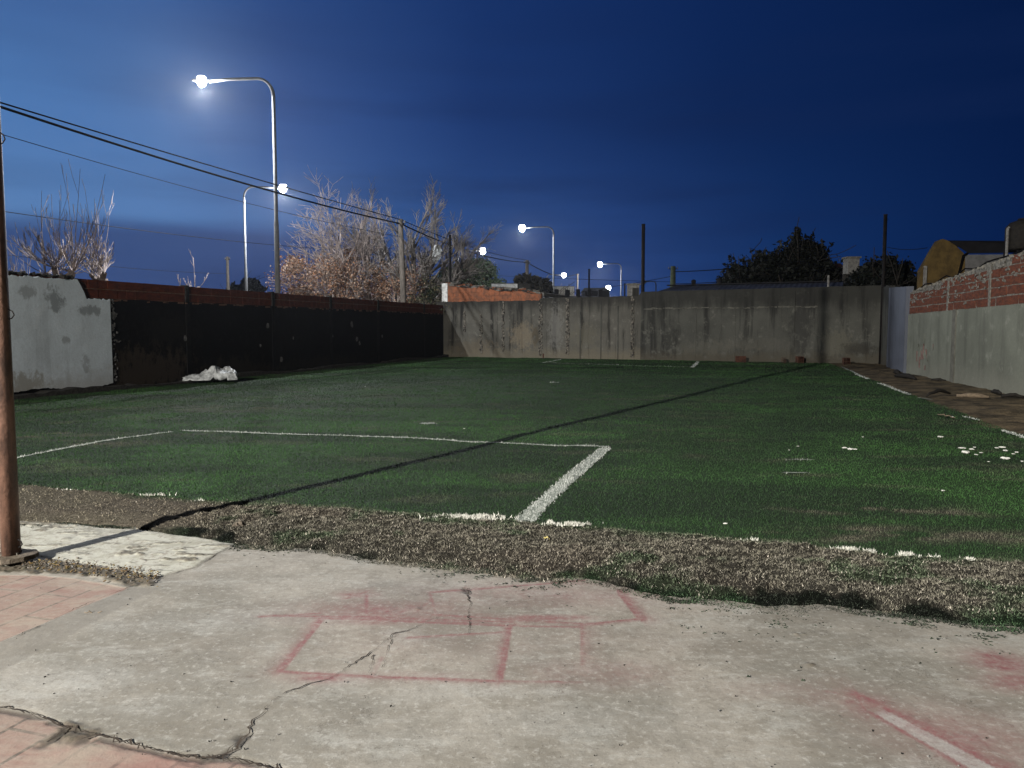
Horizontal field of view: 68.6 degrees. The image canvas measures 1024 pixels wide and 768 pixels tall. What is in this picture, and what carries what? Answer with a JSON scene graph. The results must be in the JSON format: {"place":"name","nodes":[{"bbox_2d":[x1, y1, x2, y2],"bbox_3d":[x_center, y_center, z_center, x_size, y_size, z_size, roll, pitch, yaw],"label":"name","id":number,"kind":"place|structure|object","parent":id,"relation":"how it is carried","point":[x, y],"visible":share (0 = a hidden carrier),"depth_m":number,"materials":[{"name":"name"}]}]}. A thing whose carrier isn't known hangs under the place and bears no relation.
{"place":"outdoors","nodes":[
{"label":"outdoors","id":0,"kind":"place"},
{"bbox_2d":[0,521,1023,767],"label":"concrete apron","id":1,"kind":"object","parent":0,"point":[440,669],"visible":0.94,"depth_m":3.51,"materials":[{"name":"concrete"}]},
{"bbox_2d":[0,113,38,565],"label":"net pole","id":2,"kind":"object","parent":1,"relation":"on","point":[12,552],"visible":0.94,"depth_m":5.08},
{"bbox_2d":[6,556,159,586],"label":"ground litter","id":3,"kind":"object","parent":1,"relation":"on","point":[135,574],"visible":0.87,"depth_m":4.99,"materials":[{"name":"brown plant"}]},
{"bbox_2d":[14,560,1014,766],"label":"grit","id":4,"kind":"object","parent":1,"relation":"on","point":[445,681],"visible":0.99,"depth_m":3.20,"materials":[{"name":"concrete"}]},
{"bbox_2d":[20,522,1023,680],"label":"moss crumbs","id":5,"kind":"object","parent":1,"relation":"on","point":[556,578],"visible":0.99,"depth_m":4.48,"materials":[{"name":"green plant"}]},
{"bbox_2d":[0,0,1023,296],"label":"sky","id":6,"kind":"structure","parent":0,"point":[715,127],"materials":[{"name":"blue"}]},
{"bbox_2d":[43,357,989,558],"bbox_3d":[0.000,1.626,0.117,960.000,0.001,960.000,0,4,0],"label":"ground","id":7,"kind":"structure","parent":0,"point":[337,368],"depth_m":20.15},
{"bbox_2d":[9,238,42,273],"bbox_3d":[-21.908,-3.546,33.017,1.685,5.880,2.305,0,4,0],"label":"pollarded tree","id":8,"kind":"object","parent":7,"relation":"on","point":[10,260],"visible":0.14,"depth_m":32.74,"materials":[{"name":"brown plant"}]},
{"bbox_2d":[7,159,111,276],"bbox_3d":[-16.268,-4.170,27.166,2.917,7.963,3.343,2,4,23],"label":"pollarded tree","id":9,"kind":"object","parent":7,"relation":"on","point":[70,270],"visible":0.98,"depth_m":27.24,"materials":[{"name":"brown plant"}]},
{"bbox_2d":[64,190,114,280],"bbox_3d":[-16.474,-4.081,29.480,1.611,7.455,2.665,-1,4,-14],"label":"pollarded tree","id":10,"kind":"object","parent":7,"relation":"on","point":[100,271],"visible":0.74,"depth_m":29.30,"materials":[{"name":"brown plant"}]},
{"bbox_2d":[177,251,208,287],"bbox_3d":[-14.485,-3.367,33.888,0.997,5.400,1.427,1,4,10],"label":"pollarded tree","id":11,"kind":"object","parent":7,"relation":"on","point":[194,277],"visible":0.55,"depth_m":33.75,"materials":[{"name":"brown plant"}]},
{"bbox_2d":[225,257,229,289],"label":"utility pole","id":12,"kind":"object","parent":7,"relation":"on","point":[227,259],"visible":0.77,"depth_m":64.39,"materials":[{"name":"grey concrete"}]},
{"bbox_2d":[10,255,223,273],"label":"overhead cable","id":13,"kind":"object","parent":12,"relation":"attached to","point":[135,268],"visible":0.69,"depth_m":54.20,"materials":[{"name":"black rubber"}]},
{"bbox_2d":[8,270,448,399],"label":"boundary wall","id":14,"kind":"structure","parent":7,"relation":"on","point":[70,334],"depth_m":22.87,"materials":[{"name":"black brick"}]},
{"bbox_2d":[192,76,279,292],"bbox_3d":[-11.366,-6.607,31.107,3.436,11.924,0.348,0,4,0],"label":"street lamp","id":15,"kind":"object","parent":7,"relation":"on","point":[201,81],"visible":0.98,"depth_m":30.86,"materials":[{"name":"metal"}]},
{"bbox_2d":[220,271,267,291],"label":"leafy tree","id":16,"kind":"object","parent":7,"relation":"on","point":[254,285],"visible":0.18,"depth_m":93.79,"materials":[{"name":"green plant"}]},
{"bbox_2d":[243,184,288,290],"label":"street lamp","id":17,"kind":"object","parent":7,"relation":"on","point":[282,189],"visible":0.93,"depth_m":53.28,"materials":[{"name":"metal"}]},
{"bbox_2d":[264,167,435,303],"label":"bare tree","id":18,"kind":"object","parent":7,"relation":"on","point":[332,276],"visible":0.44,"depth_m":45.42,"materials":[{"name":"brown plant"}]},
{"bbox_2d":[432,244,441,261],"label":"plastic scrap","id":19,"kind":"object","parent":18,"relation":"attached to","point":[438,251],"visible":0.69,"depth_m":47.89,"materials":[{"name":"white plastic"}]},
{"bbox_2d":[395,219,406,302],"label":"utility pole","id":20,"kind":"object","parent":7,"relation":"on","point":[402,268],"visible":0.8,"depth_m":42.50,"materials":[{"name":"grey concrete"}]},
{"bbox_2d":[0,105,399,223],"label":"overhead cable","id":21,"kind":"object","parent":20,"relation":"attached to","point":[76,131],"visible":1,"depth_m":24.65,"materials":[{"name":"black rubber"}]},
{"bbox_2d":[0,102,399,219],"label":"overhead cable","id":22,"kind":"object","parent":20,"relation":"attached to","point":[174,154],"visible":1,"depth_m":24.73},
{"bbox_2d":[4,135,399,236],"bbox_3d":[-10.157,-7.419,31.048,0.022,0.295,24.285,1,4,19],"label":"overhead cable","id":23,"kind":"object","parent":20,"relation":"attached to","point":[176,184],"visible":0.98,"depth_m":25.76,"materials":[{"name":"black rubber"}]},
{"bbox_2d":[403,220,523,259],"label":"overhead cable","id":24,"kind":"object","parent":20,"relation":"attached to","point":[458,242],"visible":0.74,"depth_m":48.87,"materials":[{"name":"black rubber"}]},
{"bbox_2d":[403,224,526,262],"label":"overhead cable","id":25,"kind":"object","parent":20,"relation":"attached to","point":[451,245],"visible":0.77,"depth_m":48.71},
{"bbox_2d":[313,174,500,304],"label":"bare tree","id":26,"kind":"object","parent":7,"relation":"on","point":[411,247],"visible":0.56,"depth_m":48.35,"materials":[{"name":"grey plant"}]},
{"bbox_2d":[391,268,484,309],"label":"shrub","id":27,"kind":"object","parent":7,"relation":"on","point":[430,298],"visible":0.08,"depth_m":45.60,"materials":[{"name":"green plant"}]},
{"bbox_2d":[417,275,465,303],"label":"leafy tree","id":28,"kind":"object","parent":7,"relation":"on","point":[464,282],"visible":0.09,"depth_m":78.73,"materials":[{"name":"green plant"}]},
{"bbox_2d":[448,235,451,282],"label":"net pole","id":29,"kind":"object","parent":7,"relation":"on","point":[450,238],"visible":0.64,"depth_m":45.37,"materials":[{"name":"black metal"}]},
{"bbox_2d":[418,254,506,286],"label":"leafy tree","id":30,"kind":"object","parent":7,"relation":"on","point":[488,281],"visible":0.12,"depth_m":82.39,"materials":[{"name":"green plant"}]},
{"bbox_2d":[442,282,565,301],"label":"brick annex","id":31,"kind":"object","parent":7,"relation":"on","point":[455,292],"visible":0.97,"depth_m":43.96,"materials":[{"name":"orange brick"}]},
{"bbox_2d":[492,283,530,289],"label":"house","id":32,"kind":"structure","parent":7,"relation":"on","point":[514,285],"depth_m":59.58,"materials":[{"name":"white paint"}]},
{"bbox_2d":[511,272,539,289],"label":"tree","id":33,"kind":"object","parent":7,"relation":"on","point":[524,278],"visible":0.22,"depth_m":61.36,"materials":[{"name":"green plant"}]},
{"bbox_2d":[524,260,529,274],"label":"utility pole","id":34,"kind":"object","parent":7,"relation":"on","point":[527,267],"visible":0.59,"depth_m":68.33,"materials":[{"name":"grey concrete"}]},
{"bbox_2d":[529,263,576,276],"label":"overhead cable","id":35,"kind":"object","parent":34,"relation":"attached to","point":[549,273],"visible":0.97,"depth_m":83.38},
{"bbox_2d":[518,225,553,285],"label":"street lamp","id":36,"kind":"object","parent":7,"relation":"on","point":[522,228],"visible":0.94,"depth_m":74.64,"materials":[{"name":"metal"}]},
{"bbox_2d":[530,274,573,294],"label":"tree","id":37,"kind":"object","parent":7,"relation":"on","point":[543,283],"visible":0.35,"depth_m":61.16,"materials":[{"name":"green plant"}]},
{"bbox_2d":[551,286,573,295],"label":"house","id":38,"kind":"structure","parent":7,"relation":"on","point":[570,288],"depth_m":63.59,"materials":[{"name":"white paint"}]},
{"bbox_2d":[588,269,589,288],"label":"metal post","id":39,"kind":"object","parent":7,"relation":"on","point":[588,278],"visible":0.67,"depth_m":59.51,"materials":[{"name":"grey metal"}]},
{"bbox_2d":[580,288,610,296],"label":"shed","id":40,"kind":"structure","parent":7,"relation":"on","point":[605,292],"depth_m":94.44,"materials":[{"name":"tile"}]},
{"bbox_2d":[597,262,621,295],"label":"street lamp","id":41,"kind":"object","parent":7,"relation":"on","point":[599,264],"visible":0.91,"depth_m":117.93,"materials":[{"name":"metal"}]},
{"bbox_2d":[624,283,640,295],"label":"masonry pier","id":42,"kind":"structure","parent":7,"relation":"on","point":[632,289],"depth_m":40.80,"materials":[{"name":"concrete"}]},
{"bbox_2d":[641,224,645,291],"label":"net pole","id":43,"kind":"object","parent":7,"relation":"on","point":[643,259],"visible":0.64,"depth_m":40.13,"materials":[{"name":"black metal"}]},
{"bbox_2d":[435,285,887,363],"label":"boundary wall","id":44,"kind":"structure","parent":7,"relation":"on","point":[834,324],"depth_m":38.94,"materials":[{"name":"grey concrete"}]},
{"bbox_2d":[668,266,677,286],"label":"utility pole","id":45,"kind":"object","parent":7,"relation":"on","point":[672,276],"visible":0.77,"depth_m":69.28,"materials":[{"name":"grey concrete"}]},
{"bbox_2d":[498,275,663,281],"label":"overhead cable","id":46,"kind":"object","parent":45,"relation":"attached to","point":[614,280],"visible":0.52,"depth_m":73.60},
{"bbox_2d":[674,266,747,271],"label":"overhead cable","id":47,"kind":"object","parent":45,"relation":"attached to","point":[699,270],"visible":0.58,"depth_m":64.20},
{"bbox_2d":[660,275,843,290],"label":"long shed","id":48,"kind":"structure","parent":7,"relation":"on","point":[719,285],"depth_m":39.82,"materials":[{"name":"concrete"}]},
{"bbox_2d":[713,228,842,284],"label":"leafy tree","id":49,"kind":"object","parent":7,"relation":"on","point":[816,255],"visible":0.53,"depth_m":48.67,"materials":[{"name":"green plant"}]},
{"bbox_2d":[751,219,855,281],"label":"leafy tree","id":50,"kind":"object","parent":7,"relation":"on","point":[797,238],"visible":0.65,"depth_m":48.66,"materials":[{"name":"green plant"}]},
{"bbox_2d":[833,263,842,276],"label":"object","id":51,"kind":"structure","parent":7,"relation":"on","point":[839,265],"depth_m":53.89,"materials":[{"name":"plant"}]},
{"bbox_2d":[841,247,916,289],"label":"leafy tree","id":52,"kind":"object","parent":7,"relation":"on","point":[901,274],"visible":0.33,"depth_m":42.17,"materials":[{"name":"green plant"}]},
{"bbox_2d":[878,214,887,363],"bbox_3d":[17.147,-4.294,34.705,0.193,6.996,0.183,4,5,42],"label":"net pole","id":53,"kind":"object","parent":7,"relation":"on","point":[885,220],"visible":0.77,"depth_m":34.60,"materials":[{"name":"metal"}]},
{"bbox_2d":[906,251,1023,395],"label":"boundary wall","id":54,"kind":"structure","parent":7,"relation":"on","point":[966,328],"depth_m":20.80,"materials":[{"name":"grey concrete"}]},
{"bbox_2d":[920,248,1023,287],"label":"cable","id":55,"kind":"object","parent":54,"relation":"on","point":[976,267],"visible":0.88,"depth_m":20.46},
{"bbox_2d":[917,239,1022,288],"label":"ochre house","id":56,"kind":"structure","parent":7,"relation":"on","point":[943,257],"depth_m":30.69,"materials":[{"name":"paint"}]},
{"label":"utility pole","id":57,"kind":"object","parent":7,"relation":"on","visible":0},
{"bbox_2d":[5,211,334,249],"bbox_3d":[-13.552,-7.286,37.074,0.028,1.376,28.087,1,4,16],"label":"overhead cable","id":58,"kind":"object","parent":57,"relation":"attached to","point":[148,231],"visible":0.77,"depth_m":31.03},
{"bbox_2d":[14,357,1023,561],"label":"turf pitch","id":59,"kind":"object","parent":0,"point":[610,510],"visible":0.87,"depth_m":9.79,"materials":[{"name":"green plastic"}]},
{"bbox_2d":[182,366,237,380],"bbox_3d":[-9.127,-0.351,22.750,1.560,0.434,1.071,-1,4,-17],"label":"plastic sheet","id":60,"kind":"object","parent":59,"relation":"on","point":[218,373],"visible":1,"depth_m":22.45,"materials":[{"name":"white plastic"}]},
{"bbox_2d":[57,488,976,560],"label":"white turf tufts","id":61,"kind":"object","parent":59,"relation":"on","point":[489,517],"visible":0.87,"depth_m":6.09,"materials":[{"name":"white plastic"}]},
{"bbox_2d":[14,357,1023,561],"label":"turf fibres","id":62,"kind":"object","parent":59,"relation":"on","point":[801,371],"visible":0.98,"depth_m":10.53,"materials":[{"name":"green plastic"}]},
{"bbox_2d":[17,360,1022,520],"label":"line marking","id":63,"kind":"object","parent":59,"relation":"on","point":[579,471],"visible":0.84,"depth_m":8.63,"materials":[{"name":"paint"}]},
{"bbox_2d":[735,356,745,361],"bbox_3d":[11.283,-1.226,37.049,0.450,0.300,0.250,0,4,-6],"label":"hollow brick","id":64,"kind":"object","parent":59,"relation":"on","point":[740,358],"visible":0.94,"depth_m":36.93,"materials":[{"name":"red brick"}]},
{"bbox_2d":[795,356,803,362],"bbox_3d":[13.896,-1.177,36.282,0.260,0.312,0.468,0,4,4],"label":"hollow brick","id":65,"kind":"object","parent":59,"relation":"on","point":[799,359],"visible":0.98,"depth_m":36.19,"materials":[{"name":"red brick"}]},
{"bbox_2d":[18,484,1023,626],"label":"soil strip","id":66,"kind":"object","parent":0,"point":[148,521],"visible":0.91,"depth_m":5.23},
{"bbox_2d":[232,521,245,526],"bbox_3d":[-2.182,1.129,5.987,0.098,0.082,0.101,0,4,0],"label":"soil clod","id":67,"kind":"object","parent":66,"relation":"on","point":[239,523],"visible":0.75,"depth_m":5.96,"materials":[{"name":"beige soil"}]},
{"bbox_2d":[18,484,1023,631],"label":"dry turf tufts","id":68,"kind":"object","parent":66,"relation":"on","point":[671,557],"visible":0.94,"depth_m":5.21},
{"bbox_2d":[542,289,602,297],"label":"dark shed","id":69,"kind":"structure","parent":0,"point":[567,292],"depth_m":52.57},
{"bbox_2d":[842,256,861,284],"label":"chimney stack","id":70,"kind":"object","parent":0,"point":[850,263],"visible":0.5,"depth_m":46.24,"materials":[{"name":"concrete"}]},
{"bbox_2d":[830,363,1023,435],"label":"earth margin","id":71,"kind":"object","parent":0,"point":[998,410],"visible":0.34,"depth_m":17.47,"materials":[{"name":"brown soil"}]},
{"bbox_2d":[842,358,849,364],"bbox_3d":[15.205,-1.031,34.161,0.270,0.324,0.486,1,4,15],"label":"hollow brick","id":72,"kind":"object","parent":71,"relation":"on","point":[845,361],"visible":0.9,"depth_m":34.08,"materials":[{"name":"red brick"}]},
{"bbox_2d":[881,285,913,372],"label":"wall pier","id":73,"kind":"structure","parent":71,"relation":"on","point":[896,307],"depth_m":29.83,"materials":[{"name":"grey concrete"}]},
{"bbox_2d":[894,373,916,379],"bbox_3d":[12.767,-0.262,24.352,0.170,0.178,1.360,0,4,0],"label":"branch","id":74,"kind":"object","parent":71,"relation":"on","point":[906,375],"visible":0.99,"depth_m":24.25,"materials":[{"name":"brown wood"}]},
{"bbox_2d":[926,389,950,396],"bbox_3d":[10.128,0.198,17.811,1.026,0.178,0.097,-3,5,-34],"label":"branch","id":75,"kind":"object","parent":71,"relation":"on","point":[937,391],"visible":1,"depth_m":17.73,"materials":[{"name":"brown wood"}]},
{"bbox_2d":[931,378,945,380],"bbox_3d":[13.006,-0.138,22.913,0.092,0.107,0.427,-3,5,-39],"label":"branch","id":76,"kind":"object","parent":71,"relation":"on","point":[937,379],"visible":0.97,"depth_m":22.89,"materials":[{"name":"brown wood"}]},
{"bbox_2d":[956,392,988,397],"bbox_3d":[10.656,0.264,17.380,0.648,0.129,0.126,3,5,35],"label":"log","id":77,"kind":"object","parent":71,"relation":"on","point":[974,395],"visible":1,"depth_m":17.34,"materials":[{"name":"brown wood"}]},
{"bbox_2d":[991,389,1001,393],"bbox_3d":[11.848,0.184,18.381,0.124,0.115,0.607,1,4,13],"label":"branch","id":78,"kind":"object","parent":71,"relation":"on","point":[995,391],"visible":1,"depth_m":18.28,"materials":[{"name":"brown wood"}]},
{"bbox_2d":[1001,393,1023,397],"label":"branch","id":79,"kind":"object","parent":71,"relation":"on","point":[1012,395],"visible":1,"depth_m":17.28,"materials":[{"name":"brown wood"}]},
{"bbox_2d":[1003,218,1023,257],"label":"water tank","id":80,"kind":"object","parent":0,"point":[1014,236],"visible":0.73,"depth_m":28.92,"materials":[{"name":"concrete"}]}
]}

